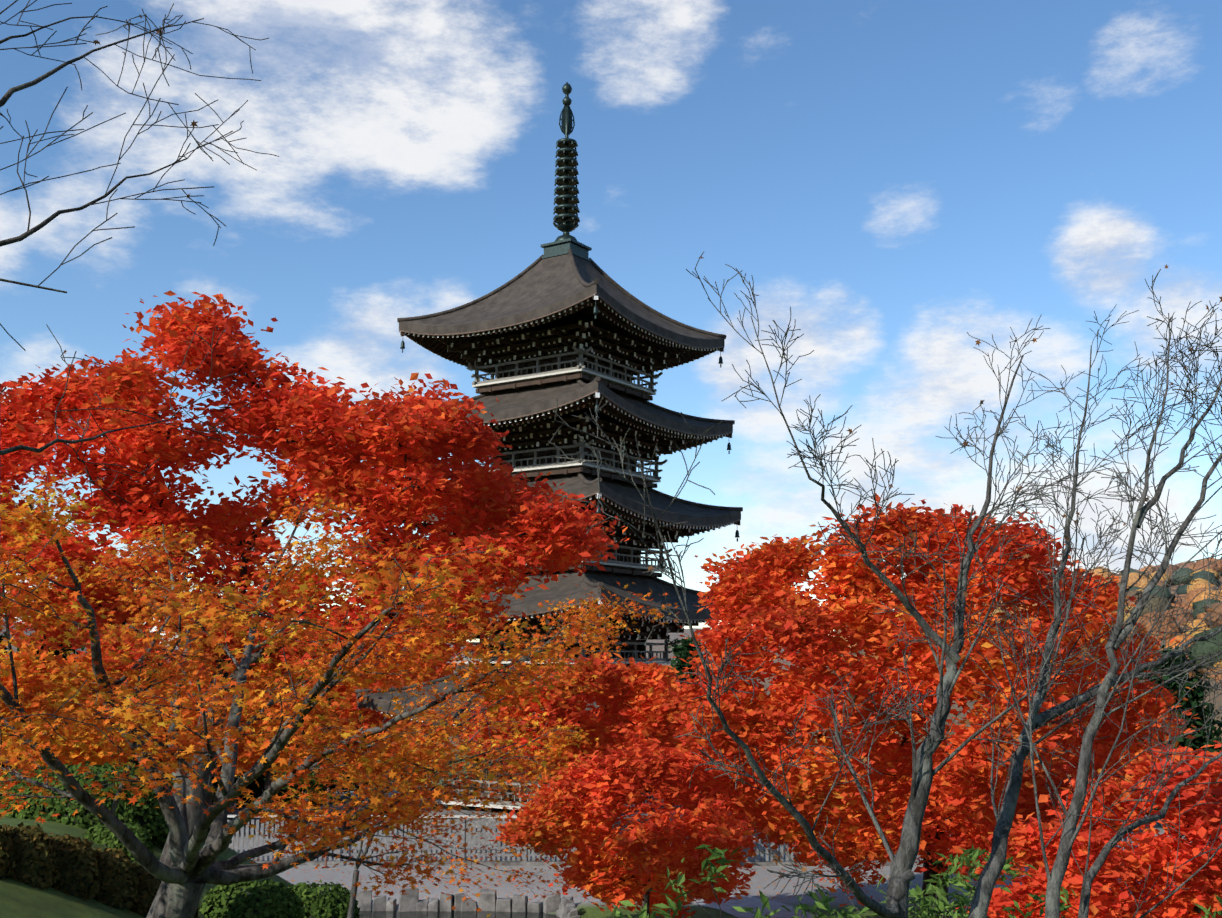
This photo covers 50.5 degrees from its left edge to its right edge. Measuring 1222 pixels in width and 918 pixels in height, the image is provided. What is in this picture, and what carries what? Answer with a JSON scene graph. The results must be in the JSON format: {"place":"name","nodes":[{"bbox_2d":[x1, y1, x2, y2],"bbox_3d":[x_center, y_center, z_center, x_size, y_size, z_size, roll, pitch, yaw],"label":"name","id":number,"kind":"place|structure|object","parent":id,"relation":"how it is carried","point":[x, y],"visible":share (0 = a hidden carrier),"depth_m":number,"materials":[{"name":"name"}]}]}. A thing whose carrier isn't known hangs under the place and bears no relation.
{"place":"outdoors","nodes":[
{"label":"outdoors","id":0,"kind":"place"},
{"bbox_2d":[35,608,156,767],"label":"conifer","id":1,"kind":"object","parent":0,"point":[135,762],"depth_m":57.01,"materials":[{"name":"green plant"}]},
{"bbox_2d":[135,753,298,808],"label":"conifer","id":2,"kind":"object","parent":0,"point":[255,788],"depth_m":49.52,"materials":[{"name":"green plant"}]},
{"bbox_2d":[255,771,334,806],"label":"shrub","id":3,"kind":"object","parent":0,"point":[312,784],"depth_m":55.75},
{"bbox_2d":[276,684,388,797],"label":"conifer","id":4,"kind":"object","parent":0,"point":[335,780],"depth_m":57.50,"materials":[{"name":"plant"}]},
{"bbox_2d":[358,910,559,917],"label":"pond water","id":5,"kind":"structure","parent":0,"point":[424,914],"depth_m":32.39,"materials":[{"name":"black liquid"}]},
{"bbox_2d":[0,619,1221,917],"bbox_3d":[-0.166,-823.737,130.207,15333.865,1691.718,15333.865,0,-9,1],"label":"ground","id":6,"kind":"structure","parent":0,"point":[20,901],"depth_m":35.22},
{"bbox_2d":[0,631,31,770],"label":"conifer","id":7,"kind":"object","parent":6,"relation":"on","point":[1,639],"visible":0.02,"depth_m":63.53,"materials":[{"name":"green plant"}]},
{"bbox_2d":[17,626,79,761],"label":"tree","id":8,"kind":"object","parent":6,"relation":"on","point":[57,652],"visible":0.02,"depth_m":68.78,"materials":[{"name":"orange plant"}]},
{"bbox_2d":[0,628,150,769],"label":"tree","id":9,"kind":"object","parent":6,"relation":"on","point":[34,684],"depth_m":43.81,"materials":[{"name":"orange plant"}]},
{"bbox_2d":[0,761,172,837],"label":"round shrub","id":10,"kind":"object","parent":6,"relation":"on","point":[57,804],"depth_m":21.38,"materials":[{"name":"green plant"}]},
{"bbox_2d":[0,822,199,917],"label":"hedge","id":11,"kind":"object","parent":6,"relation":"on","point":[125,867],"depth_m":16.43,"materials":[{"name":"green plant"}]},
{"bbox_2d":[62,623,202,765],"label":"tree","id":12,"kind":"object","parent":6,"relation":"on","point":[115,646],"depth_m":47.43,"materials":[{"name":"orange plant"}]},
{"bbox_2d":[0,0,278,744],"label":"bare tree","id":13,"kind":"object","parent":6,"relation":"on","point":[3,101],"depth_m":5.54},
{"bbox_2d":[83,820,231,859],"bbox_3d":[-7.767,6.512,22.444,1.238,0.966,5.117,0,-9,1],"label":"shrub","id":14,"kind":"object","parent":6,"relation":"on","point":[100,831],"depth_m":20.22,"materials":[{"name":"green plant"}]},
{"bbox_2d":[131,631,345,838],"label":"tree","id":15,"kind":"object","parent":6,"relation":"on","point":[244,755],"depth_m":44.62,"materials":[{"name":"orange plant"}]},
{"bbox_2d":[211,767,275,813],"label":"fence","id":16,"kind":"object","parent":6,"relation":"on","point":[232,805],"depth_m":53.63,"materials":[{"name":"wood"}]},
{"bbox_2d":[199,878,362,917],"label":"mound shrub","id":17,"kind":"object","parent":6,"relation":"on","point":[292,899],"depth_m":19.22,"materials":[{"name":"green plant"}]},
{"bbox_2d":[0,290,628,866],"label":"maple","id":18,"kind":"object","parent":6,"relation":"on","point":[286,405],"depth_m":18.35,"materials":[{"name":"red plant"}]},
{"bbox_2d":[325,788,329,867],"bbox_3d":[-8.424,11.043,38.871,0.343,2.330,0.171,0,-9,1],"label":"post","id":19,"kind":"object","parent":6,"relation":"on","point":[328,791],"visible":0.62,"depth_m":38.92,"materials":[{"name":"grey"}]},
{"bbox_2d":[0,467,678,917],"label":"orange maple","id":20,"kind":"object","parent":6,"relation":"on","point":[366,767],"depth_m":10.26,"materials":[{"name":"orange plant"}]},
{"bbox_2d":[295,650,468,802],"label":"tree","id":21,"kind":"object","parent":6,"relation":"on","point":[347,715],"depth_m":53.26,"materials":[{"name":"orange plant"}]},
{"bbox_2d":[325,599,567,917],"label":"bare sapling","id":22,"kind":"object","parent":6,"relation":"on","point":[352,901],"depth_m":14.19,"materials":[{"name":"wood"}]},
{"bbox_2d":[356,888,580,917],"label":"pond edge stones","id":23,"kind":"object","parent":6,"relation":"on","point":[563,907],"visible":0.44,"depth_m":32.83,"materials":[{"name":"grey stone"}]},
{"bbox_2d":[355,82,755,848],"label":"pagoda","id":24,"kind":"object","parent":6,"relation":"on","point":[569,324],"visible":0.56,"depth_m":48.56,"materials":[{"name":"brown wood"}]},
{"bbox_2d":[453,651,702,801],"bbox_3d":[-0.581,8.946,37.779,7.845,6.708,5.885,0,-9,1],"label":"maple tree","id":25,"kind":"object","parent":6,"relation":"on","point":[624,698],"depth_m":36.40,"materials":[{"name":"red plant"}]},
{"bbox_2d":[291,867,886,900],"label":"fallen leaves","id":26,"kind":"object","parent":6,"relation":"on","point":[567,892],"depth_m":35.98,"materials":[{"name":"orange plant"}]},
{"bbox_2d":[489,722,769,917],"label":"maple tree","id":27,"kind":"object","parent":6,"relation":"on","point":[607,786],"depth_m":28.45,"materials":[{"name":"red plant"}]},
{"bbox_2d":[227,815,1149,865],"bbox_3d":[0.209,11.567,39.315,32.300,1.470,0.280,0,-9,1],"label":"fence","id":28,"kind":"object","parent":6,"relation":"on","point":[513,862],"visible":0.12,"depth_m":39.30,"materials":[{"name":"grey wood"}]},
{"bbox_2d":[668,636,711,678],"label":"conifer","id":29,"kind":"object","parent":6,"relation":"on","point":[683,649],"visible":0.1,"depth_m":73.36,"materials":[{"name":"green plant"}]},
{"bbox_2d":[765,883,865,917],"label":"light green bush","id":30,"kind":"object","parent":6,"relation":"on","point":[825,900],"depth_m":10.04,"materials":[{"name":"green plant"}]},
{"bbox_2d":[548,252,1221,917],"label":"bare tree","id":31,"kind":"object","parent":6,"relation":"on","point":[902,874],"depth_m":6.70,"materials":[{"name":"grey plant"}]},
{"bbox_2d":[612,844,1221,917],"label":"light green bush","id":32,"kind":"object","parent":6,"relation":"on","point":[923,905],"depth_m":7.96,"materials":[{"name":"green plant"}]},
{"bbox_2d":[660,493,1201,916],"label":"maple","id":33,"kind":"object","parent":6,"relation":"on","point":[767,575],"depth_m":29.82,"materials":[{"name":"red plant"}]},
{"bbox_2d":[838,558,1221,668],"bbox_3d":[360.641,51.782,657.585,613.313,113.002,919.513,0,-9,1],"label":"hill tree crowns","id":34,"kind":"object","parent":6,"relation":"on","point":[1194,585],"visible":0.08,"depth_m":477.23,"materials":[{"name":"orange plant"}]},
{"bbox_2d":[876,844,1204,917],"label":"light green bush","id":35,"kind":"object","parent":6,"relation":"on","point":[974,855],"depth_m":9.40,"materials":[{"name":"green plant"}]},
{"bbox_2d":[956,740,1221,917],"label":"maple","id":36,"kind":"object","parent":6,"relation":"on","point":[1128,866],"depth_m":19.05,"materials":[{"name":"red plant"}]},
{"bbox_2d":[1137,645,1221,814],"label":"conifer","id":37,"kind":"object","parent":6,"relation":"on","point":[1196,698],"depth_m":47.85,"materials":[{"name":"green plant"}]},
{"bbox_2d":[0,0,1221,642],"label":"sky","id":38,"kind":"structure","parent":0,"point":[906,178],"materials":[{"name":"blue"}]},
{"bbox_2d":[568,887,814,917],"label":"rock","id":39,"kind":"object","parent":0,"point":[748,902],"depth_m":32.22,"materials":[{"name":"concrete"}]},
{"bbox_2d":[834,584,1221,695],"bbox_3d":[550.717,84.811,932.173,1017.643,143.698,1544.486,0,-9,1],"label":"hillside","id":40,"kind":"structure","parent":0,"point":[1184,602],"depth_m":476.30,"materials":[{"name":"green plant"}]}
]}

